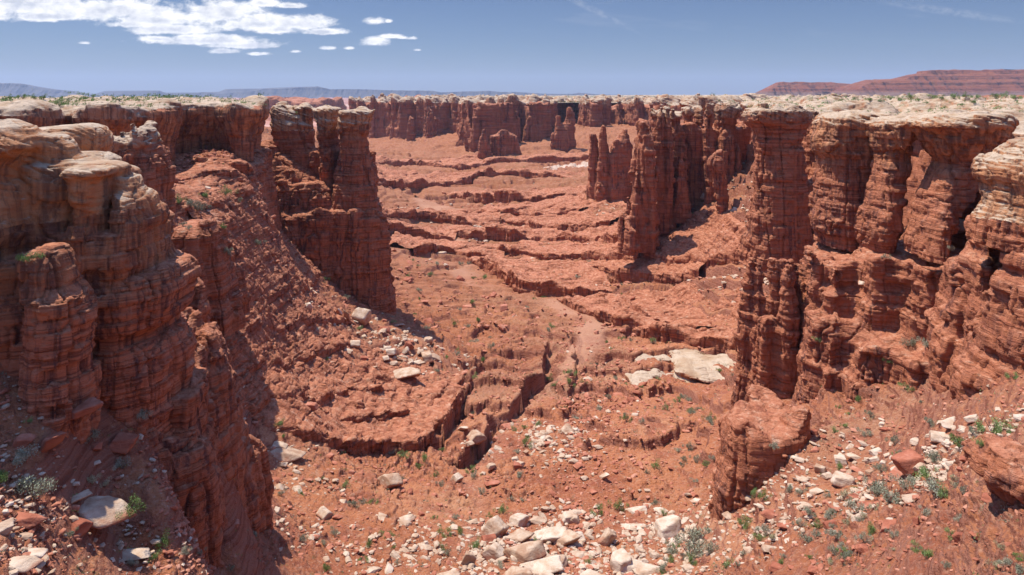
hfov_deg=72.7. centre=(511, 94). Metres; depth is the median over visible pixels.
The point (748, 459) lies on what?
boulder
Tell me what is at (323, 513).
boulder
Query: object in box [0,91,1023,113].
rim scrub
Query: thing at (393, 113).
canyon wall
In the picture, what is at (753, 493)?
shrub
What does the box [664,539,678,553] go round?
shrub
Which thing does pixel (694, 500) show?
boulder
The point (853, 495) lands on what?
boulder
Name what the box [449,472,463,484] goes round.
boulder
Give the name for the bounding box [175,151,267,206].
rock ledge
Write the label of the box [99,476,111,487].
grass tuft
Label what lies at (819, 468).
boulder
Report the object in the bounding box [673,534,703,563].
shrub
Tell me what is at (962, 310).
layered cliff
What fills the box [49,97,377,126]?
canyon land
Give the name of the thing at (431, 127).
rock spire
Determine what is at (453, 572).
boulder
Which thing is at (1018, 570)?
shrub
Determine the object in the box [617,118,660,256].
rock tower
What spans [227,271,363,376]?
rock ledge
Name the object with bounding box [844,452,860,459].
boulder
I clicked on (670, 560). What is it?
shrub
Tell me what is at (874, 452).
boulder
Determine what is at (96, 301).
cliff
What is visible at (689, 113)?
rock tower
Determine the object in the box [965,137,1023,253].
capped column
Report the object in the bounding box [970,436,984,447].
shrub
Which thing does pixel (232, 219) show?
rock ledge
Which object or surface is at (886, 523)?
boulder
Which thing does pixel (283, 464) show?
boulder
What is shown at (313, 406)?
boulder
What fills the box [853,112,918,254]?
capped column
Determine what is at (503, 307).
boulder
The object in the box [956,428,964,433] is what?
boulder
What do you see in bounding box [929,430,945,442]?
boulder
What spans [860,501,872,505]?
boulder
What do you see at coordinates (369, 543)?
shrub
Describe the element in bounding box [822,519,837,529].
boulder
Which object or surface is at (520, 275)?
rock ledge
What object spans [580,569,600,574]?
boulder
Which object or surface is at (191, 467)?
layered cliff
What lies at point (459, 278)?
boulder
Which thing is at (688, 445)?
shrub
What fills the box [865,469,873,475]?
boulder
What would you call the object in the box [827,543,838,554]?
shrub
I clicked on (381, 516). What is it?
boulder
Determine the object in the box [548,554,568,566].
boulder
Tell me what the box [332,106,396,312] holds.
rock tower
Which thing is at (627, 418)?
shrub
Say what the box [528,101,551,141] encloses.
rock spire
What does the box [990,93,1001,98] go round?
shrub
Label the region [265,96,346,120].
distant wall
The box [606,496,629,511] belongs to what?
shrub
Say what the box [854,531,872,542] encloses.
shrub
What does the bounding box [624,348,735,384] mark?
slickrock outcrop
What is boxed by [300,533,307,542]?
shrub
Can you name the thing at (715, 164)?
rock tower
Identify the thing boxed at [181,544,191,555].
shrub
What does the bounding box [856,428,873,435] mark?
shrub
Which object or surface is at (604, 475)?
boulder
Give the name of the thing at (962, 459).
boulder
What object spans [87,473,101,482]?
grass tuft
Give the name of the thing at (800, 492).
shrub
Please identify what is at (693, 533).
shrub
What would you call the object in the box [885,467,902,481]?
boulder
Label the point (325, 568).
shrub
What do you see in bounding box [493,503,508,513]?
shrub
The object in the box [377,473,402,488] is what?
boulder
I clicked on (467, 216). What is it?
rock ledge
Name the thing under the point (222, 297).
layered cliff
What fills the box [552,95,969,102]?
plateau scrub
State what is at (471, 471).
shrub
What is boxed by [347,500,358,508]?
shrub
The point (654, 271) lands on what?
rock ledge
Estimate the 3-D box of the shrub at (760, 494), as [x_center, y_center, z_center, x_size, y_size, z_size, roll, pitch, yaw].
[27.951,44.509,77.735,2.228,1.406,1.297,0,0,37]
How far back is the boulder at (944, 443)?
63.82 m
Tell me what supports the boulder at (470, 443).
on the basin floor
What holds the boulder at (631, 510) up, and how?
on the basin floor
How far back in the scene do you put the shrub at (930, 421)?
72.54 m
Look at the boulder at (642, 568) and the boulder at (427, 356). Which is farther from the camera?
the boulder at (427, 356)
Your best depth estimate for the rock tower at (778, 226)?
171.74 m
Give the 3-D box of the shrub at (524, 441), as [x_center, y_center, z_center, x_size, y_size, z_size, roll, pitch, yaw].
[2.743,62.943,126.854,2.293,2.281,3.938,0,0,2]
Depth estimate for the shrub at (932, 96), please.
314.84 m
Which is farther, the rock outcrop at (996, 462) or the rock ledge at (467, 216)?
the rock ledge at (467, 216)
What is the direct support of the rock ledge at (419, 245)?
on the basin floor
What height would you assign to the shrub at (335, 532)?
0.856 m
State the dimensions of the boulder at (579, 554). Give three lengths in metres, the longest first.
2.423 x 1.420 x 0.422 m
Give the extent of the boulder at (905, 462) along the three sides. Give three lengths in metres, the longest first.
3.760 x 2.935 x 1.628 m
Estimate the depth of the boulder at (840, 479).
72.49 m
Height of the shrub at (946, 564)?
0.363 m
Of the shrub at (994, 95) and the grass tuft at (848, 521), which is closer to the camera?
the grass tuft at (848, 521)
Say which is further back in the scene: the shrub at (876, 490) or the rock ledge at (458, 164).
the rock ledge at (458, 164)
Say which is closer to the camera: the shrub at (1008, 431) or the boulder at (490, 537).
the shrub at (1008, 431)
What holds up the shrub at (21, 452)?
on the basin floor
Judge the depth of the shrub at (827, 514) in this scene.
64.05 m
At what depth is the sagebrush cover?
81.11 m
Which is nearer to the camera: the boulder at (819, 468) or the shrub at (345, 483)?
the boulder at (819, 468)
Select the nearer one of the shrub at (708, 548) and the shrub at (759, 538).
the shrub at (759, 538)
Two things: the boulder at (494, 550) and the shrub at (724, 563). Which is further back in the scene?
the boulder at (494, 550)
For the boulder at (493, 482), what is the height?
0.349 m
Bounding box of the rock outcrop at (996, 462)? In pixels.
[961,433,1023,506]
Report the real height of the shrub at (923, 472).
1.397 m
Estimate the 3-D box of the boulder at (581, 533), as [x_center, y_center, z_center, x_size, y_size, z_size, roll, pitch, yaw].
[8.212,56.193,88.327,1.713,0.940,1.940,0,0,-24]
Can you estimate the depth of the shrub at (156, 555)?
43.62 m
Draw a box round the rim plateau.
[551,95,740,102]
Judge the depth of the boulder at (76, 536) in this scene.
40.75 m
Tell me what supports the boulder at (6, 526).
on the basin floor
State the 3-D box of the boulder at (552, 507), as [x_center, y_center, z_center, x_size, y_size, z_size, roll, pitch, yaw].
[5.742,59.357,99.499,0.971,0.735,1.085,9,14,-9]
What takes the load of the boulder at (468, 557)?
on the basin floor
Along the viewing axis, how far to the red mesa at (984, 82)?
3828.26 m
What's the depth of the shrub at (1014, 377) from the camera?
66.88 m
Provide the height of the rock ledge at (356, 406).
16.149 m
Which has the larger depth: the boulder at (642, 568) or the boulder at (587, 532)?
the boulder at (587, 532)
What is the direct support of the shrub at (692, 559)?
on the basin floor
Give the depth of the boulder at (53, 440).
43.17 m
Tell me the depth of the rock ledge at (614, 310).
231.36 m
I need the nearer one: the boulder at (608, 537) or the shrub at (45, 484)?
the shrub at (45, 484)
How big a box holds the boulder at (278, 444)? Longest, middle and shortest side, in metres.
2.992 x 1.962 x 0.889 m
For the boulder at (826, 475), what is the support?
on the basin floor
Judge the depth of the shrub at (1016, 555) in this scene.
33.27 m
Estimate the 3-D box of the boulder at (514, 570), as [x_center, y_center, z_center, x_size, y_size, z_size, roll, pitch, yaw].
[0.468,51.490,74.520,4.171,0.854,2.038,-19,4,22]
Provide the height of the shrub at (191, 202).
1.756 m
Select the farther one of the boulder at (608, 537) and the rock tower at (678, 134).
the rock tower at (678, 134)
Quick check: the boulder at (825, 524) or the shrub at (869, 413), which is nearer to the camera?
the boulder at (825, 524)
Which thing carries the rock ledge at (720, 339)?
on the basin floor
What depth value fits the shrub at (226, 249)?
109.46 m
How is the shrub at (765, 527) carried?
on the basin floor
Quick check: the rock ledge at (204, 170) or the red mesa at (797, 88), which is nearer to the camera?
the rock ledge at (204, 170)
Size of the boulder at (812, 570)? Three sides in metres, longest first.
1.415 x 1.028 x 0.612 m
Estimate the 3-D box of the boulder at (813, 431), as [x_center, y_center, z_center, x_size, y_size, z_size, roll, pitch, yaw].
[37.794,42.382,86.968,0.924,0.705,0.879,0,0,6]
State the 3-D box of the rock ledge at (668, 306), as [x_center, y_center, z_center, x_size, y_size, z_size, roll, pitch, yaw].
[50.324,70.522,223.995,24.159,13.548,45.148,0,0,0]
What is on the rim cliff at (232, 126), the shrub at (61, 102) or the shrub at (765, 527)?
the shrub at (61, 102)
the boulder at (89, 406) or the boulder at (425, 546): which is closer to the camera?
the boulder at (89, 406)
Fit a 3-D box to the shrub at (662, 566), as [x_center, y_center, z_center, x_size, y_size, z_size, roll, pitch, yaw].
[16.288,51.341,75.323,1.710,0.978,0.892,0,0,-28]
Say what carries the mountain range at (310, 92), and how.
on the canyon land
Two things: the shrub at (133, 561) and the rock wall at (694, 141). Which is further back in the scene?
the rock wall at (694, 141)
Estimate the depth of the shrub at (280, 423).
110.45 m
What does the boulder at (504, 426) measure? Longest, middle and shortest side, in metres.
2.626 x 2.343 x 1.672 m
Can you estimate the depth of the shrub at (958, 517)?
44.98 m
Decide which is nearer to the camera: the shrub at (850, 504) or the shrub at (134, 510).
the shrub at (134, 510)
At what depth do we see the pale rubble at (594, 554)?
79.80 m
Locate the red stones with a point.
(410, 491)
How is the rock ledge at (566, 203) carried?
on the basin floor
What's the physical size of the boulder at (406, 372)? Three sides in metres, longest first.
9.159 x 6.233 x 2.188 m
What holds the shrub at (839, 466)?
on the basin floor
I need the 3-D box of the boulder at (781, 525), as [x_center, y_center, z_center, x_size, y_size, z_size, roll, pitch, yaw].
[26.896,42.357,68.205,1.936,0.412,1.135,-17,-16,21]
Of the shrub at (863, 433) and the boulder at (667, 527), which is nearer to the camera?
the shrub at (863, 433)
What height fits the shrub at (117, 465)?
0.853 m
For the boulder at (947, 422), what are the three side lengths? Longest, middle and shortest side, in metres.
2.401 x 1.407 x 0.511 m
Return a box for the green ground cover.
[1,97,1019,574]
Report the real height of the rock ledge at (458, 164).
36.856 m
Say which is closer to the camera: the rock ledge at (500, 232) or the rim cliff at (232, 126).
the rim cliff at (232, 126)
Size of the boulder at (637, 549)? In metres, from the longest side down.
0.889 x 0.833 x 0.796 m
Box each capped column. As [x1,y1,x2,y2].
[808,109,890,251]
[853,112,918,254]
[902,109,1018,254]
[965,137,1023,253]
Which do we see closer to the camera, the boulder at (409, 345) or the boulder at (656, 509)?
the boulder at (656, 509)
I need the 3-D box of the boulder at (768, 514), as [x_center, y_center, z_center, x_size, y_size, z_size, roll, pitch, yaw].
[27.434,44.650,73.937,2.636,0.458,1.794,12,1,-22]
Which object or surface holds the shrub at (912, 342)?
on the layered cliff at (962, 310)
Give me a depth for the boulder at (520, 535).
87.15 m
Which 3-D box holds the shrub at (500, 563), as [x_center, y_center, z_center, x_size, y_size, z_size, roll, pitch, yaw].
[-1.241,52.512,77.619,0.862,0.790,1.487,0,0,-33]
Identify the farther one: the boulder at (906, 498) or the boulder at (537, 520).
the boulder at (537, 520)
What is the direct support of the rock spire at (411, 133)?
on the basin floor
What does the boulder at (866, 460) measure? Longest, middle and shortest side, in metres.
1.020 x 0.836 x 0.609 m
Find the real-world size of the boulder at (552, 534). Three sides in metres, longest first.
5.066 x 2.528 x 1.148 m
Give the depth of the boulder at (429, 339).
185.16 m
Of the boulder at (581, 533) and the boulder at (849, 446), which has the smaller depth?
the boulder at (849, 446)
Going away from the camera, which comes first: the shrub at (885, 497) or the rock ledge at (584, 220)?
the shrub at (885, 497)
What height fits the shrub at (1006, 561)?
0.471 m
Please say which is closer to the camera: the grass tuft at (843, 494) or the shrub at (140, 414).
the shrub at (140, 414)
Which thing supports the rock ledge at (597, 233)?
on the basin floor
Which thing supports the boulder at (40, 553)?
on the basin floor
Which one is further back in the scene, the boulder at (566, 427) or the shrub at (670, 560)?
the boulder at (566, 427)
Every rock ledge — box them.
[172,162,286,247]
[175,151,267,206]
[188,183,284,246]
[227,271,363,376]
[233,259,355,353]
[233,328,314,394]
[235,326,427,415]
[237,230,323,310]
[250,325,470,456]
[318,328,463,422]
[375,145,610,170]
[377,165,584,190]
[379,200,500,226]
[386,220,456,240]
[389,231,505,258]
[436,216,566,241]
[442,185,585,204]
[463,192,588,215]
[463,244,612,297]
[476,223,704,265]
[498,198,626,231]
[552,217,617,243]
[557,288,657,333]
[577,233,704,285]
[605,287,767,354]
[625,280,721,328]
[646,204,745,271]
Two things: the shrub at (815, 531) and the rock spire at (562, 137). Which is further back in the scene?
the rock spire at (562, 137)
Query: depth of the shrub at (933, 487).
52.03 m
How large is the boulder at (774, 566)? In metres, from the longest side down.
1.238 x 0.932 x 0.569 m
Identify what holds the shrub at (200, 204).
on the rock ledge at (216, 199)
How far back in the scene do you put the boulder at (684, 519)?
90.81 m
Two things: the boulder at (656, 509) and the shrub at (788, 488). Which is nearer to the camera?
the shrub at (788, 488)
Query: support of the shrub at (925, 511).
on the basin floor
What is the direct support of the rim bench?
on the basin floor
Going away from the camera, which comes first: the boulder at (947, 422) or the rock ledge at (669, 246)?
the boulder at (947, 422)
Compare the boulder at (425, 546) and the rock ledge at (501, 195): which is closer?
the boulder at (425, 546)
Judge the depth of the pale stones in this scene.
79.22 m
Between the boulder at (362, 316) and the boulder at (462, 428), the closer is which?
the boulder at (462, 428)
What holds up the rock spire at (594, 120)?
on the basin floor
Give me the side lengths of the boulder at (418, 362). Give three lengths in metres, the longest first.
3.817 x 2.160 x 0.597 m
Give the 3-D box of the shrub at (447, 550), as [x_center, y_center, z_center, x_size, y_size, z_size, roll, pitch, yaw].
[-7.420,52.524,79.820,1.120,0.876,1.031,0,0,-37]
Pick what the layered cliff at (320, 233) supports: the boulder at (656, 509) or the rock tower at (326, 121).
the rock tower at (326, 121)
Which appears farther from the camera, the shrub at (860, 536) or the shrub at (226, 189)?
the shrub at (226, 189)
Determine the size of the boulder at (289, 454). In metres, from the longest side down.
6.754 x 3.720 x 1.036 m
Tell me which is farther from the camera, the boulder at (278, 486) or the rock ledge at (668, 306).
the rock ledge at (668, 306)
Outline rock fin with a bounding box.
[586,125,632,202]
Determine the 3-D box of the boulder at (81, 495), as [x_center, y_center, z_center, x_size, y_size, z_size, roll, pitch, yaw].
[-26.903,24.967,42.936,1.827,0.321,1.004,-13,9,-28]
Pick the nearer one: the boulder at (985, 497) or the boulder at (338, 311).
the boulder at (985, 497)
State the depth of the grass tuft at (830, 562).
54.06 m
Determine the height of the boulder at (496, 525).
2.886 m
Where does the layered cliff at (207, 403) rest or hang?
on the basin floor
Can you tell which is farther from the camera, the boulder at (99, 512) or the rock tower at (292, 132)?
the rock tower at (292, 132)
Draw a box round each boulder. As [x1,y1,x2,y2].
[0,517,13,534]
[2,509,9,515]
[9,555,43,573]
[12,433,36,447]
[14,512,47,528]
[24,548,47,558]
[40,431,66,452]
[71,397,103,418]
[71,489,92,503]
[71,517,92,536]
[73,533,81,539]
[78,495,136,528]
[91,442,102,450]
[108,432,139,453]
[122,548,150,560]
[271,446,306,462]
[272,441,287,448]
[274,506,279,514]
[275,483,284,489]
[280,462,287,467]
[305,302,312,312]
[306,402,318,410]
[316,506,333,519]
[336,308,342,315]
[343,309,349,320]
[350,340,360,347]
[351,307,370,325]
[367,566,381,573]
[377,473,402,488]
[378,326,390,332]
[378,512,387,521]
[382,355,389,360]
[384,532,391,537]
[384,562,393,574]
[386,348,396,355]
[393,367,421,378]
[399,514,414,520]
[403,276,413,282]
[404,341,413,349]
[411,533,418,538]
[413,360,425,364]
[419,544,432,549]
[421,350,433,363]
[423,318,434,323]
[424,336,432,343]
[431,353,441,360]
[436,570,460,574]
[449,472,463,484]
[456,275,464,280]
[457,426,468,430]
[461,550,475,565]
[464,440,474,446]
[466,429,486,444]
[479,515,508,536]
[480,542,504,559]
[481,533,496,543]
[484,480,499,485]
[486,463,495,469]
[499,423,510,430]
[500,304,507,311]
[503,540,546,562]
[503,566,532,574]
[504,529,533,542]
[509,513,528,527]
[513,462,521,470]
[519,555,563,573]
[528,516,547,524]
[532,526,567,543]
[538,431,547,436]
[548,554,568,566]
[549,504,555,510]
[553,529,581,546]
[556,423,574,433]
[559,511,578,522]
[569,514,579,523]
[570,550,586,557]
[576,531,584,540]
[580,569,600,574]
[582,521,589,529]
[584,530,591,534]
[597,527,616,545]
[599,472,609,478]
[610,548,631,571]
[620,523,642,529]
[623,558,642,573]
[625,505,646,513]
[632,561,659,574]
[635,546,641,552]
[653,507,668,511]
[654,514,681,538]
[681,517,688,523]
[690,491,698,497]
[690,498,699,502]
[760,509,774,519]
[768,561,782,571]
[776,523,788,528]
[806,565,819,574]
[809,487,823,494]
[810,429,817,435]
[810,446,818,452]
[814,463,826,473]
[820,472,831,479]
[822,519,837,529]
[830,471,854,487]
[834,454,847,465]
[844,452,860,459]
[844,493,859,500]
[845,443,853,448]
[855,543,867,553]
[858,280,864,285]
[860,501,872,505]
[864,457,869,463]
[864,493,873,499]
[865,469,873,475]
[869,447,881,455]
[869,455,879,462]
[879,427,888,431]
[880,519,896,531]
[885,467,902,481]
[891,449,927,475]
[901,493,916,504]
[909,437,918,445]
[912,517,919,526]
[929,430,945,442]
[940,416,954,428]
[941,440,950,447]
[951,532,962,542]
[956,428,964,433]
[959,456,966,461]
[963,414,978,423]
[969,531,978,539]
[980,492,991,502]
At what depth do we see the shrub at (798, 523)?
65.41 m
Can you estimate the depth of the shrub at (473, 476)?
112.56 m
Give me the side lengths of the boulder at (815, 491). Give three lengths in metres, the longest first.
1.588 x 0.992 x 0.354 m
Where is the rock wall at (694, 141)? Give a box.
[680,119,751,212]
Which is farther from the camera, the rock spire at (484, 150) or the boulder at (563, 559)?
the rock spire at (484, 150)
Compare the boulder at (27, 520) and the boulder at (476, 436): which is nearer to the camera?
the boulder at (27, 520)
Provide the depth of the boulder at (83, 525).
41.22 m
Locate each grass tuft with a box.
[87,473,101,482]
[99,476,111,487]
[764,533,776,539]
[827,557,833,564]
[837,487,852,500]
[842,515,851,525]
[868,502,879,509]
[949,474,959,485]
[986,558,1003,567]
[993,540,1004,551]
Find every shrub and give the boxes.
[0,469,11,482]
[12,444,40,467]
[13,475,57,498]
[15,250,45,262]
[49,97,68,105]
[63,527,78,536]
[86,428,100,441]
[112,456,131,469]
[115,493,145,521]
[126,557,138,565]
[136,409,153,419]
[147,548,161,562]
[153,527,169,547]
[175,193,187,203]
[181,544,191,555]
[186,199,199,206]
[194,200,206,211]
[220,184,238,194]
[223,247,233,253]
[273,418,284,426]
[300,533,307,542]
[323,563,331,571]
[330,525,337,534]
[342,479,350,488]
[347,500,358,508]
[357,556,368,562]
[366,538,372,547]
[367,498,378,503]
[397,450,410,456]
[421,452,427,461]
[441,526,451,537]
[442,549,450,555]
[457,526,462,533]
[466,465,474,472]
[471,469,476,479]
[471,536,480,547]
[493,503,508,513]
[497,559,503,568]
[521,435,532,448]
[563,368,577,375]
[589,503,603,516]
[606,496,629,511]
[619,414,632,422]
[651,458,659,467]
[655,563,666,572]
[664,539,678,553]
[668,555,674,562]
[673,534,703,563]
[678,524,711,542]
[682,441,695,450]
[685,551,696,565]
[688,454,699,462]
[701,540,718,553]
[720,559,733,568]
[737,514,752,530]
[750,487,759,498]
[751,532,767,541]
[752,487,767,499]
[755,523,775,532]
[769,442,778,449]
[785,485,791,493]
[791,516,806,526]
[795,487,807,494]
[797,530,817,541]
[802,506,816,517]
[809,518,822,527]
[810,529,821,536]
[824,510,836,519]
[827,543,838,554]
[828,528,846,538]
[835,546,853,556]
[836,461,842,470]
[836,550,852,560]
[837,541,847,550]
[845,499,869,512]
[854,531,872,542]
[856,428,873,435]
[861,475,887,496]
[864,409,874,418]
[867,486,879,493]
[867,521,876,533]
[876,463,886,471]
[878,486,902,504]
[884,435,902,444]
[884,528,900,537]
[888,473,917,490]
[897,382,914,391]
[899,337,916,346]
[910,539,922,551]
[913,463,941,480]
[913,547,933,557]
[916,336,929,347]
[918,504,930,516]
[921,476,943,497]
[924,416,934,427]
[924,450,942,463]
[926,94,938,97]
[935,479,953,498]
[941,560,950,568]
[944,526,954,539]
[949,433,965,446]
[953,483,966,494]
[953,513,961,520]
[968,425,978,433]
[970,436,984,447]
[974,417,1008,433]
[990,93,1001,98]
[996,557,1012,566]
[997,90,1012,97]
[997,423,1017,433]
[1004,372,1019,378]
[1010,94,1022,99]
[1012,552,1023,560]
[1014,562,1023,574]
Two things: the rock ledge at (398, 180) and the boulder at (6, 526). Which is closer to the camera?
the boulder at (6, 526)
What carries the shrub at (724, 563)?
on the basin floor
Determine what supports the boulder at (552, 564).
on the basin floor
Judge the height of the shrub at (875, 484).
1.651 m
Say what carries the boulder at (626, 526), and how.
on the basin floor
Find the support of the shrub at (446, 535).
on the basin floor
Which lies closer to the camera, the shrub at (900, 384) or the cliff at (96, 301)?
the cliff at (96, 301)
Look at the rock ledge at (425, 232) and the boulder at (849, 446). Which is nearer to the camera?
the boulder at (849, 446)
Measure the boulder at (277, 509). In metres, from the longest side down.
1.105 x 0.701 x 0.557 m
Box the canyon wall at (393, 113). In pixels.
[348,93,889,146]
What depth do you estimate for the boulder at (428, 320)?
212.25 m
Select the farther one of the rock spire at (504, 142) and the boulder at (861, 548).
the rock spire at (504, 142)
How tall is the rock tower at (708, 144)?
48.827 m
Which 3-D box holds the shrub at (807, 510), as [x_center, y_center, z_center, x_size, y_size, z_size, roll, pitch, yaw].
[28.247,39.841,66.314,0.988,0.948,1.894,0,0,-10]
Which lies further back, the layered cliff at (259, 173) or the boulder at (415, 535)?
the layered cliff at (259, 173)
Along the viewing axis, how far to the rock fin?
412.50 m
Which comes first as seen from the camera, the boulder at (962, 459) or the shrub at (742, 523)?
the boulder at (962, 459)
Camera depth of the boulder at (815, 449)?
81.90 m
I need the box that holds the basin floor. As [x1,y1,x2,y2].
[0,95,1023,574]
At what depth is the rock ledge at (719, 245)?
253.25 m
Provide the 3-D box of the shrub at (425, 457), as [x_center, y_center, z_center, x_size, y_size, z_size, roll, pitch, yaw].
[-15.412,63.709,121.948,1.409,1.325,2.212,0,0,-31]
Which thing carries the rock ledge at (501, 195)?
on the basin floor
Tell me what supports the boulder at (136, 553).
on the basin floor
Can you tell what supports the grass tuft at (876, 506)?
on the basin floor
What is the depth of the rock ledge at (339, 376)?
137.17 m
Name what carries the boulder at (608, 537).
on the basin floor
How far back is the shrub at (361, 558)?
74.19 m
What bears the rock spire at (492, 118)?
on the basin floor
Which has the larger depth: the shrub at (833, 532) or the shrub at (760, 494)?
the shrub at (760, 494)
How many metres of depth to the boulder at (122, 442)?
49.23 m
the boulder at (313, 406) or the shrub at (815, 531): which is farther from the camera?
the boulder at (313, 406)
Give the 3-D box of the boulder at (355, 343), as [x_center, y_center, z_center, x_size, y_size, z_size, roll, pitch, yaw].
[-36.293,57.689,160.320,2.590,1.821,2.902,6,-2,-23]
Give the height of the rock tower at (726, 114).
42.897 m
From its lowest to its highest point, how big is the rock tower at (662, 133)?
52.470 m
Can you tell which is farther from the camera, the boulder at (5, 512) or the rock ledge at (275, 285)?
the rock ledge at (275, 285)
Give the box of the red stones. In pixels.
[0,149,1023,574]
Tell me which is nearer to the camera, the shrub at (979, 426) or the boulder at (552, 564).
the shrub at (979, 426)
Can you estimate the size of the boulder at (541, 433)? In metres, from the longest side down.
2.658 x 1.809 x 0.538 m
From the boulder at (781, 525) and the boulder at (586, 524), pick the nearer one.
the boulder at (781, 525)
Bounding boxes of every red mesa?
[756,82,848,95]
[820,69,1023,95]
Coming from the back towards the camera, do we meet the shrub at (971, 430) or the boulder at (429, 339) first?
the boulder at (429, 339)
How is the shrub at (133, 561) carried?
on the basin floor
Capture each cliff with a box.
[0,95,269,165]
[0,118,201,443]
[111,120,175,227]
[126,425,224,546]
[169,307,274,568]
[171,218,251,340]
[175,147,281,230]
[261,140,395,314]
[300,147,379,201]
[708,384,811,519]
[730,255,833,409]
[794,215,1023,403]
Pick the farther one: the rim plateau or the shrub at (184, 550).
the rim plateau
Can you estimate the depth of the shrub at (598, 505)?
97.90 m
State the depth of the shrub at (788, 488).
74.66 m
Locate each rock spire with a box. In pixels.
[406,116,415,140]
[426,107,436,137]
[464,102,520,152]
[477,129,491,159]
[490,129,520,155]
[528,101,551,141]
[550,107,575,152]
[589,102,600,126]
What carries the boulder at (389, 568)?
on the basin floor
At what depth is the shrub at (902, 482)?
61.46 m
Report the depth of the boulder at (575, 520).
94.84 m
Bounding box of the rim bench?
[679,93,1023,226]
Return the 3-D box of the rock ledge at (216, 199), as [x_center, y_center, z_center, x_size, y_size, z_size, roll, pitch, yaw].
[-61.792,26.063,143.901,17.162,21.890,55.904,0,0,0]
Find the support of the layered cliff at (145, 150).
on the basin floor
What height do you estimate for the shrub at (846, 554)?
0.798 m
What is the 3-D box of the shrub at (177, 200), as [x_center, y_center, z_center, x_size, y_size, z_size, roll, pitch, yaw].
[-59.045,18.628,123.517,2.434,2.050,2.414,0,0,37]
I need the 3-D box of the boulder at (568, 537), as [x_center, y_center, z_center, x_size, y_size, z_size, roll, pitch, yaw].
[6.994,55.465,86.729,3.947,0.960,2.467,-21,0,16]
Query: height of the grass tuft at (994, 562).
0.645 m
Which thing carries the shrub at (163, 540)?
on the basin floor
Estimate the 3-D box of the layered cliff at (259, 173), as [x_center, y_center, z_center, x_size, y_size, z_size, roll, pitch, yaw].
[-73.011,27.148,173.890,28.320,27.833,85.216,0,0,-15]
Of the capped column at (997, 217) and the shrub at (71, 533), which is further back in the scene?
the capped column at (997, 217)
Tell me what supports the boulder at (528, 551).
on the basin floor
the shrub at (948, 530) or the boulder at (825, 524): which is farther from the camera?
the boulder at (825, 524)
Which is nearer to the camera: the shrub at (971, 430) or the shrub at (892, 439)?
the shrub at (971, 430)
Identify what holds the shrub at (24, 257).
on the cliff at (96, 301)
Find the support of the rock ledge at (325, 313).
on the basin floor
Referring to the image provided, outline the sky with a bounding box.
[0,0,1023,94]
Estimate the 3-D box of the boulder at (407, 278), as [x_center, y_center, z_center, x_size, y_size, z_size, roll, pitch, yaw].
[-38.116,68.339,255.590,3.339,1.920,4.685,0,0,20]
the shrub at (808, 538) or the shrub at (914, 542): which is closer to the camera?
the shrub at (914, 542)
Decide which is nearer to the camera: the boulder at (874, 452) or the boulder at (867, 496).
the boulder at (867, 496)
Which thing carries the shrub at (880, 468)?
on the basin floor
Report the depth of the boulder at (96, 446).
47.93 m
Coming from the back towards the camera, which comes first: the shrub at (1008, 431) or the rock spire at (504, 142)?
the rock spire at (504, 142)
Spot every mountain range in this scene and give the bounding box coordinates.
[0,83,105,97]
[96,86,605,97]
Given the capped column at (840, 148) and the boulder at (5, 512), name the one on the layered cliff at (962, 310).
the capped column at (840, 148)
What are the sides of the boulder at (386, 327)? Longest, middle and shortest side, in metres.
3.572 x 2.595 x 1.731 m
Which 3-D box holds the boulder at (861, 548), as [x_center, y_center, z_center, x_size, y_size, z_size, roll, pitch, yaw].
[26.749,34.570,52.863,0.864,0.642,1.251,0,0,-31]
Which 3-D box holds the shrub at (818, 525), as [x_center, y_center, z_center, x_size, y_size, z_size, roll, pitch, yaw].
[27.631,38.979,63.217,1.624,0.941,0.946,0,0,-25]
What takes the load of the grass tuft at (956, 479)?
on the basin floor
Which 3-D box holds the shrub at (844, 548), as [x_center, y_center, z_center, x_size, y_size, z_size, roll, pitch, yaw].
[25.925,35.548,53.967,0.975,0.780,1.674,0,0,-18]
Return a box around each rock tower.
[269,101,314,167]
[311,105,341,189]
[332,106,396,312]
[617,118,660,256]
[650,106,676,233]
[669,109,688,224]
[673,145,692,222]
[681,105,703,213]
[702,103,715,205]
[707,149,728,213]
[714,101,742,183]
[737,102,818,272]
[915,203,953,263]
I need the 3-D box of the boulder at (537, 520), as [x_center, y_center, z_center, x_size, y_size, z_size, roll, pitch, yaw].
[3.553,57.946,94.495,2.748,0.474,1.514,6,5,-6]
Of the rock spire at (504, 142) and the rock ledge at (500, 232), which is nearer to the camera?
the rock ledge at (500, 232)
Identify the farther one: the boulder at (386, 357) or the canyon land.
the canyon land
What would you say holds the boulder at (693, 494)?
on the basin floor
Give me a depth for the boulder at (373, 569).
71.10 m
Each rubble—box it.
[0,149,1023,574]
[0,156,1023,574]
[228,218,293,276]
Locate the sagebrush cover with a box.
[1,128,1023,574]
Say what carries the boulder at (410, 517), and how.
on the basin floor
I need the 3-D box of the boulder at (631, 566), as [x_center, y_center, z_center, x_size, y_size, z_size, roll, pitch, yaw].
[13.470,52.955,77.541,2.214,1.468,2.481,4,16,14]
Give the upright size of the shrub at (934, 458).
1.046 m
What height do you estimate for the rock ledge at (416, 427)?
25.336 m
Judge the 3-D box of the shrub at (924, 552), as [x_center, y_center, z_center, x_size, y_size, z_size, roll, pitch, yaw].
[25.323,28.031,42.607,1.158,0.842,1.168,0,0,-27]
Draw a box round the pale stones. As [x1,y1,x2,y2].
[0,153,1023,574]
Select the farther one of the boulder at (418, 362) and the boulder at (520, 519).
the boulder at (418, 362)
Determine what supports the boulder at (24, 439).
on the basin floor

